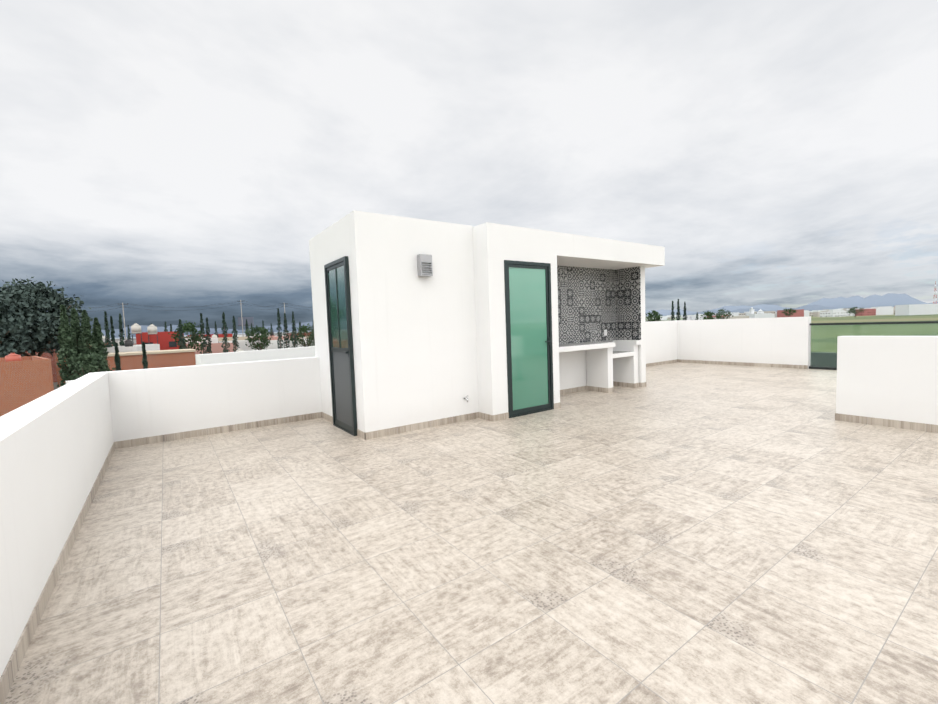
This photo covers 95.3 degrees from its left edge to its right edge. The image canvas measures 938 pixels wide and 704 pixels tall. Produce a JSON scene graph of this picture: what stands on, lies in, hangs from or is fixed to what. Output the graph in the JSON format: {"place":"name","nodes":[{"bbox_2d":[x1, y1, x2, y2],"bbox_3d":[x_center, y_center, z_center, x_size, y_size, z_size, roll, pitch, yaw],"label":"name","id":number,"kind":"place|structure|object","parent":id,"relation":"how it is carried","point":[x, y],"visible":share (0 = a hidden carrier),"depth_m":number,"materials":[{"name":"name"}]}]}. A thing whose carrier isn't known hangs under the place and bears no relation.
{"place":"outdoors","nodes":[
{"label":"outdoors","id":0,"kind":"place"},
{"bbox_2d":[0,356,53,416],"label":"wall","id":1,"kind":"structure","parent":0,"point":[26,380],"depth_m":20.86,"materials":[{"name":"orange paint"}]},
{"bbox_2d":[5,353,21,361],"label":"dome","id":2,"kind":"structure","parent":1,"relation":"on","point":[13,357],"depth_m":22.44,"materials":[{"name":"brown"}]},
{"bbox_2d":[131,323,157,344],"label":"water towers","id":3,"kind":"structure","parent":0,"point":[136,328],"depth_m":85.48,"materials":[{"name":"grey plastic"}]},
{"bbox_2d":[66,346,315,383],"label":"wall","id":4,"kind":"structure","parent":0,"point":[256,355],"depth_m":9.57,"materials":[{"name":"white paint"}]},
{"bbox_2d":[91,321,312,337],"bbox_3d":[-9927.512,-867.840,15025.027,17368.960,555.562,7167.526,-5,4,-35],"label":"buildings","id":5,"kind":"structure","parent":0,"point":[174,327],"depth_m":13674.73,"materials":[{"name":"white"}]},
{"bbox_2d":[187,334,232,337],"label":"building","id":6,"kind":"structure","parent":0,"point":[222,335],"depth_m":169.19,"materials":[{"name":"white paint"}]},
{"bbox_2d":[212,334,247,342],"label":"town house","id":7,"kind":"structure","parent":0,"point":[229,338],"depth_m":127.90,"materials":[{"name":"beige paint"}]},
{"bbox_2d":[219,337,267,350],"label":"town house","id":8,"kind":"structure","parent":0,"point":[242,345],"depth_m":110.19,"materials":[{"name":"white paint"}]},
{"bbox_2d":[252,332,289,339],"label":"building","id":9,"kind":"structure","parent":0,"point":[274,337],"depth_m":143.65,"materials":[{"name":"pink paint"}]},
{"bbox_2d":[268,337,313,348],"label":"town house","id":10,"kind":"structure","parent":0,"point":[273,345],"depth_m":120.17,"materials":[{"name":"white paint"}]},
{"bbox_2d":[0,0,937,331],"label":"sky","id":11,"kind":"structure","parent":0,"point":[172,155],"materials":[{"name":"grey"}]},
{"bbox_2d":[53,314,937,389],"bbox_3d":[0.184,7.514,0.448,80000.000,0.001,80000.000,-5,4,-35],"label":"ground","id":12,"kind":"structure","parent":0,"point":[822,336],"depth_m":184.23,"materials":[{"name":"green plant"}]},
{"bbox_2d":[0,291,41,357],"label":"tree","id":13,"kind":"object","parent":12,"relation":"on","point":[14,330],"visible":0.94,"depth_m":53.16,"materials":[{"name":"green plant"}]},
{"bbox_2d":[0,277,103,356],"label":"tree","id":14,"kind":"object","parent":12,"relation":"on","point":[42,297],"visible":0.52,"depth_m":58.40,"materials":[{"name":"green plant"}]},
{"bbox_2d":[55,353,65,385],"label":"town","id":15,"kind":"object","parent":12,"relation":"on","point":[59,379],"visible":0.1,"depth_m":68.34,"materials":[{"name":"orange brick"}]},
{"bbox_2d":[37,347,89,381],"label":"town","id":16,"kind":"object","parent":12,"relation":"on","point":[53,361],"depth_m":75.36,"materials":[{"name":"red brick"}]},
{"bbox_2d":[56,304,77,387],"bbox_3d":[-41.089,0.666,43.806,2.008,11.090,1.988,-5,4,-35],"label":"conifer","id":17,"kind":"object","parent":12,"relation":"on","point":[66,352],"visible":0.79,"depth_m":43.42,"materials":[{"name":"green plant"}]},
{"bbox_2d":[66,308,81,374],"bbox_3d":[-41.841,0.686,45.800,2.275,10.849,2.208,-5,4,-35],"label":"conifer","id":18,"kind":"object","parent":12,"relation":"on","point":[75,327],"visible":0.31,"depth_m":45.36,"materials":[{"name":"green plant"}]},
{"bbox_2d":[77,310,97,372],"bbox_3d":[-40.574,0.775,45.620,2.244,10.605,2.200,-5,4,-35],"label":"conifer","id":19,"kind":"object","parent":12,"relation":"on","point":[86,339],"visible":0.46,"depth_m":45.21,"materials":[{"name":"green plant"}]},
{"bbox_2d":[68,352,114,379],"bbox_3d":[-38.209,3.055,43.577,3.185,6.149,3.597,1,5,41],"label":"bush","id":20,"kind":"object","parent":12,"relation":"on","point":[92,359],"visible":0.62,"depth_m":43.17,"materials":[{"name":"green plant"}]},
{"bbox_2d":[92,317,111,371],"bbox_3d":[-41.262,1.028,47.747,2.170,9.881,2.051,-5,4,-35],"label":"conifer","id":21,"kind":"object","parent":12,"relation":"on","point":[97,333],"visible":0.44,"depth_m":47.40,"materials":[{"name":"green plant"}]},
{"bbox_2d":[104,311,111,347],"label":"cypress","id":22,"kind":"object","parent":12,"relation":"on","point":[107,331],"visible":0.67,"depth_m":70.07,"materials":[{"name":"green plant"}]},
{"bbox_2d":[110,316,115,345],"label":"cypress","id":23,"kind":"object","parent":12,"relation":"on","point":[112,339],"visible":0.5,"depth_m":73.58,"materials":[{"name":"green plant"}]},
{"bbox_2d":[114,342,120,370],"bbox_3d":[-45.766,2.154,55.725,0.851,6.943,0.920,-1,4,19],"label":"cypress","id":24,"kind":"object","parent":12,"relation":"on","point":[117,362],"visible":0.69,"depth_m":55.54,"materials":[{"name":"green plant"}]},
{"bbox_2d":[102,336,135,344],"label":"town house","id":25,"kind":"structure","parent":12,"relation":"on","point":[103,337],"depth_m":114.09,"materials":[{"name":"grey paint"}]},
{"bbox_2d":[118,313,124,345],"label":"cypress","id":26,"kind":"object","parent":12,"relation":"on","point":[121,336],"visible":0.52,"depth_m":72.77,"materials":[{"name":"green plant"}]},
{"bbox_2d":[104,339,141,352],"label":"town house","id":27,"kind":"structure","parent":12,"relation":"on","point":[129,347],"depth_m":69.03,"materials":[{"name":"white paint"}]},
{"bbox_2d":[127,325,131,339],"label":"cypress","id":28,"kind":"object","parent":12,"relation":"on","point":[128,333],"visible":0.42,"depth_m":140.63,"materials":[{"name":"green plant"}]},
{"bbox_2d":[112,341,159,350],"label":"town house","id":29,"kind":"structure","parent":12,"relation":"on","point":[151,347],"depth_m":74.39,"materials":[{"name":"white paint"}]},
{"bbox_2d":[141,341,148,368],"bbox_3d":[-43.532,1.971,57.488,0.874,6.925,0.777,-5,4,-35],"label":"cypress","id":30,"kind":"object","parent":12,"relation":"on","point":[144,362],"visible":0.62,"depth_m":57.29,"materials":[{"name":"green plant"}]},
{"bbox_2d":[106,352,195,370],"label":"wall","id":31,"kind":"structure","parent":12,"relation":"on","point":[133,362],"depth_m":63.07,"materials":[{"name":"brown paint"}]},
{"bbox_2d":[107,349,195,356],"bbox_3d":[-50.109,0.169,64.358,14.542,0.300,7.300,-5,5,-38],"label":"wall coping","id":32,"kind":"object","parent":31,"relation":"on","point":[153,352],"visible":0.64,"depth_m":63.69,"materials":[{"name":"beige paint"}]},
{"bbox_2d":[136,331,183,349],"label":"red building","id":33,"kind":"structure","parent":12,"relation":"on","point":[166,341],"depth_m":90.93,"materials":[{"name":"paint"}]},
{"bbox_2d":[177,319,185,348],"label":"cypress","id":34,"kind":"object","parent":12,"relation":"on","point":[181,336],"visible":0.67,"depth_m":76.12,"materials":[{"name":"green plant"}]},
{"bbox_2d":[168,320,204,351],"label":"tree","id":35,"kind":"object","parent":12,"relation":"on","point":[187,328],"visible":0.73,"depth_m":79.96,"materials":[{"name":"green plant"}]},
{"bbox_2d":[86,300,311,339],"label":"utility poles and wires","id":36,"kind":"object","parent":12,"relation":"on","point":[122,304],"visible":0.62,"depth_m":127.18,"materials":[{"name":"grey concrete"}]},
{"bbox_2d":[186,336,217,343],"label":"building","id":37,"kind":"structure","parent":12,"relation":"on","point":[214,340],"depth_m":107.77,"materials":[{"name":"white paint"}]},
{"bbox_2d":[199,313,207,353],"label":"cypress","id":38,"kind":"object","parent":12,"relation":"on","point":[203,343],"visible":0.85,"depth_m":88.89,"materials":[{"name":"green plant"}]},
{"bbox_2d":[205,318,211,353],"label":"cypress","id":39,"kind":"object","parent":12,"relation":"on","point":[208,338],"visible":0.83,"depth_m":93.76,"materials":[{"name":"green plant"}]},
{"bbox_2d":[186,343,236,353],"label":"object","id":40,"kind":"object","parent":12,"relation":"on","point":[216,348],"visible":0.02,"depth_m":98.89,"materials":[{"name":"pink paint"}]},
{"bbox_2d":[214,321,218,337],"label":"cypress","id":41,"kind":"object","parent":12,"relation":"on","point":[215,327],"visible":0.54,"depth_m":163.22,"materials":[{"name":"green plant"}]},
{"bbox_2d":[195,348,242,360],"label":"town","id":42,"kind":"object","parent":12,"relation":"on","point":[239,350],"visible":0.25,"depth_m":87.34,"materials":[{"name":"white paint"}]},
{"bbox_2d":[221,312,229,352],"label":"cypress","id":43,"kind":"object","parent":12,"relation":"on","point":[223,329],"visible":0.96,"depth_m":86.67,"materials":[{"name":"green plant"}]},
{"bbox_2d":[231,316,239,351],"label":"cypress","id":44,"kind":"object","parent":12,"relation":"on","point":[235,342],"visible":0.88,"depth_m":91.04,"materials":[{"name":"green plant"}]},
{"bbox_2d":[238,317,253,326],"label":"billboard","id":45,"kind":"object","parent":12,"relation":"on","point":[249,320],"visible":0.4,"depth_m":185.53,"materials":[{"name":"grey metal"}]},
{"bbox_2d":[245,319,249,336],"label":"cypress","id":46,"kind":"object","parent":12,"relation":"on","point":[246,325],"visible":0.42,"depth_m":132.76,"materials":[{"name":"green plant"}]},
{"bbox_2d":[244,325,271,349],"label":"tree","id":47,"kind":"object","parent":12,"relation":"on","point":[261,337],"visible":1,"depth_m":104.78,"materials":[{"name":"green plant"}]},
{"bbox_2d":[276,308,283,348],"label":"cypress","id":48,"kind":"object","parent":12,"relation":"on","point":[279,333],"visible":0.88,"depth_m":100.33,"materials":[{"name":"green plant"}]},
{"bbox_2d":[283,313,289,347],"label":"cypress","id":49,"kind":"object","parent":12,"relation":"on","point":[286,339],"visible":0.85,"depth_m":106.36,"materials":[{"name":"green plant"}]},
{"bbox_2d":[291,311,297,347],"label":"cypress","id":50,"kind":"object","parent":12,"relation":"on","point":[294,339],"visible":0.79,"depth_m":103.46,"materials":[{"name":"green plant"}]},
{"bbox_2d":[288,323,314,346],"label":"tree","id":51,"kind":"object","parent":12,"relation":"on","point":[304,328],"visible":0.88,"depth_m":115.78,"materials":[{"name":"green plant"}]},
{"bbox_2d":[645,310,661,321],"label":"tree","id":52,"kind":"object","parent":12,"relation":"on","point":[656,315],"visible":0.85,"depth_m":235.72,"materials":[{"name":"green plant"}]},
{"bbox_2d":[671,301,674,320],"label":"cypress","id":53,"kind":"object","parent":12,"relation":"on","point":[672,314],"visible":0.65,"depth_m":107.70,"materials":[{"name":"green plant"}]},
{"bbox_2d":[676,299,680,319],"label":"cypress","id":54,"kind":"object","parent":12,"relation":"on","point":[678,312],"visible":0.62,"depth_m":108.97,"materials":[{"name":"green plant"}]},
{"bbox_2d":[683,302,686,319],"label":"cypress","id":55,"kind":"object","parent":12,"relation":"on","point":[685,315],"visible":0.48,"depth_m":110.12,"materials":[{"name":"green plant"}]},
{"bbox_2d":[690,315,704,319],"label":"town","id":56,"kind":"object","parent":12,"relation":"on","point":[699,317],"visible":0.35,"depth_m":813.81,"materials":[{"name":"white paint"}]},
{"bbox_2d":[701,311,714,319],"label":"tree","id":57,"kind":"object","parent":12,"relation":"on","point":[708,314],"visible":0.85,"depth_m":329.50,"materials":[{"name":"green plant"}]},
{"bbox_2d":[715,309,732,318],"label":"tree","id":58,"kind":"object","parent":12,"relation":"on","point":[719,314],"visible":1,"depth_m":358.91,"materials":[{"name":"green plant"}]},
{"bbox_2d":[749,307,771,317],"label":"church","id":59,"kind":"structure","parent":12,"relation":"on","point":[760,313],"depth_m":571.09,"materials":[{"name":"white paint"}]},
{"bbox_2d":[754,311,774,313],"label":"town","id":60,"kind":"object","parent":12,"relation":"on","point":[772,312],"visible":0.15,"depth_m":734.70,"materials":[{"name":"beige paint"}]},
{"bbox_2d":[782,308,795,316],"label":"tree","id":61,"kind":"object","parent":12,"relation":"on","point":[790,311],"visible":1,"depth_m":478.07,"materials":[{"name":"green plant"}]},
{"bbox_2d":[777,309,803,316],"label":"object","id":62,"kind":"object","parent":12,"relation":"on","point":[799,313],"visible":0.5,"depth_m":697.57,"materials":[{"name":"red paint"}]},
{"bbox_2d":[804,311,808,316],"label":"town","id":63,"kind":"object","parent":12,"relation":"on","point":[806,313],"visible":0.23,"depth_m":754.91,"materials":[{"name":"white paint"}]},
{"bbox_2d":[813,312,819,316],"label":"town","id":64,"kind":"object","parent":12,"relation":"on","point":[816,314],"visible":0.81,"depth_m":766.92,"materials":[{"name":"beige paint"}]},
{"bbox_2d":[820,311,846,316],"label":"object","id":65,"kind":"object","parent":12,"relation":"on","point":[835,314],"visible":1,"depth_m":635.30,"materials":[{"name":"white paint"}]},
{"bbox_2d":[846,308,865,315],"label":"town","id":66,"kind":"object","parent":12,"relation":"on","point":[849,314],"visible":0.29,"depth_m":673.13,"materials":[{"name":"white paint"}]},
{"bbox_2d":[847,307,864,316],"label":"tree","id":67,"kind":"object","parent":12,"relation":"on","point":[850,311],"visible":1,"depth_m":515.76,"materials":[{"name":"green plant"}]},
{"bbox_2d":[856,309,875,315],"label":"red block","id":68,"kind":"structure","parent":12,"relation":"on","point":[868,312],"depth_m":652.10,"materials":[{"name":"paint"}]},
{"bbox_2d":[866,307,892,314],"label":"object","id":69,"kind":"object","parent":12,"relation":"on","point":[885,311],"visible":0.71,"depth_m":655.15,"materials":[{"name":"white paint"}]},
{"bbox_2d":[933,281,936,303],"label":"telecom tower","id":70,"kind":"structure","parent":12,"relation":"on","point":[935,295],"depth_m":941.85,"materials":[{"name":"white metal"}]},
{"bbox_2d":[645,315,700,320],"bbox_3d":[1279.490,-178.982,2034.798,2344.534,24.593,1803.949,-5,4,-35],"label":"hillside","id":71,"kind":"structure","parent":0,"point":[646,319],"depth_m":1301.51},
{"bbox_2d":[653,307,893,319],"bbox_3d":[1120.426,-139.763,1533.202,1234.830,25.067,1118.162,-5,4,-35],"label":"buildings","id":72,"kind":"structure","parent":71,"relation":"on","point":[666,317],"depth_m":1503.77,"materials":[{"name":"white"}]},
{"bbox_2d":[713,316,748,318],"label":"building","id":73,"kind":"structure","parent":0,"point":[736,317],"depth_m":632.79,"materials":[{"name":"beige paint"}]},
{"bbox_2d":[686,305,839,314],"bbox_3d":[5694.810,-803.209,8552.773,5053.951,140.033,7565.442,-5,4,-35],"label":"mountain ridge","id":74,"kind":"structure","parent":0,"point":[812,307],"depth_m":7127.75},
{"bbox_2d":[645,293,937,315],"bbox_3d":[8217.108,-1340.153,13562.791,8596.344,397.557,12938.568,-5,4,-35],"label":"mountain ridge","id":75,"kind":"structure","parent":0,"point":[889,299],"depth_m":10412.41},
{"bbox_2d":[810,352,836,366],"bbox_3d":[12.168,0.600,8.509,0.200,0.920,14.000,-5,4,-35],"label":"dark roof upstand","id":76,"kind":"object","parent":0,"point":[826,359],"depth_m":11.72,"materials":[{"name":"green"}]},
{"bbox_2d":[895,304,937,315],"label":"building","id":77,"kind":"structure","parent":0,"point":[920,309],"depth_m":534.44,"materials":[{"name":"paint"}]},
{"bbox_3d":[5.023,4.183,3.611,13.297,5.900,14.060,-5,4,-35],"label":"house wall","id":78,"kind":"object","parent":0,"visible":0},
{"bbox_2d":[4,362,937,703],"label":"terrace floor","id":79,"kind":"structure","parent":78,"relation":"on","point":[678,532],"depth_m":2.39,"materials":[{"name":"tile"}]},
{"bbox_2d":[324,256,356,435],"bbox_3d":[-1.695,-0.069,5.569,0.077,2.210,0.820,-5,4,-35],"label":"side door frame","id":80,"kind":"object","parent":79,"relation":"on","point":[340,335],"visible":1,"depth_m":5.53,"materials":[{"name":"grey metal"}]},
{"bbox_2d":[0,316,937,676],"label":"parapet walls","id":81,"kind":"structure","parent":79,"relation":"on","point":[56,446],"depth_m":4.91,"materials":[{"name":"white paint"}]},
{"bbox_2d":[0,359,937,703],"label":"skirting tiles","id":82,"kind":"object","parent":79,"relation":"on","point":[14,661],"visible":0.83,"depth_m":5.16,"materials":[{"name":"beige tile"}]},
{"bbox_2d":[309,210,664,432],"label":"roof structure walls","id":83,"kind":"structure","parent":79,"relation":"on","point":[431,348],"depth_m":5.74,"materials":[{"name":"white paint"}]},
{"bbox_2d":[417,254,432,276],"bbox_3d":[-0.566,-1.106,5.470,0.170,0.270,0.094,-5,4,-35],"label":"wall lamp","id":84,"kind":"object","parent":83,"relation":"attached to","point":[424,266],"visible":1,"depth_m":5.44,"materials":[{"name":"grey metal"}]},
{"bbox_2d":[557,266,640,343],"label":"alcove tiles","id":85,"kind":"object","parent":83,"relation":"attached to","point":[594,304],"visible":0.52,"depth_m":8.27,"materials":[{"name":"grey tile"}]},
{"bbox_2d":[504,260,553,417],"bbox_3d":[0.886,-0.196,6.193,0.900,2.200,0.077,-5,4,-35],"label":"front door frame","id":86,"kind":"object","parent":79,"relation":"on","point":[528,309],"visible":0.96,"depth_m":6.20,"materials":[{"name":"green glass"}]},
{"bbox_2d":[559,340,640,387],"bbox_3d":[2.140,0.304,7.766,2.570,0.915,0.550,-5,4,-35],"label":"grill counter","id":87,"kind":"object","parent":79,"relation":"on","point":[606,367],"visible":0.85,"depth_m":8.07,"materials":[{"name":"white paint"}]},
{"bbox_2d":[559,340,629,353],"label":"grey counter tops","id":88,"kind":"object","parent":87,"relation":"on","point":[582,343],"visible":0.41,"depth_m":7.76,"materials":[{"name":"grey stone"}]},
{"bbox_2d":[809,321,937,369],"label":"railing frame","id":89,"kind":"object","parent":79,"relation":"on","point":[865,323],"visible":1,"depth_m":9.39,"materials":[{"name":"black metal"}]},
{"bbox_2d":[811,323,937,365],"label":"glass railing","id":90,"kind":"object","parent":89,"relation":"in","point":[851,335],"visible":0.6,"depth_m":9.71,"materials":[{"name":"green glass"}]}
]}

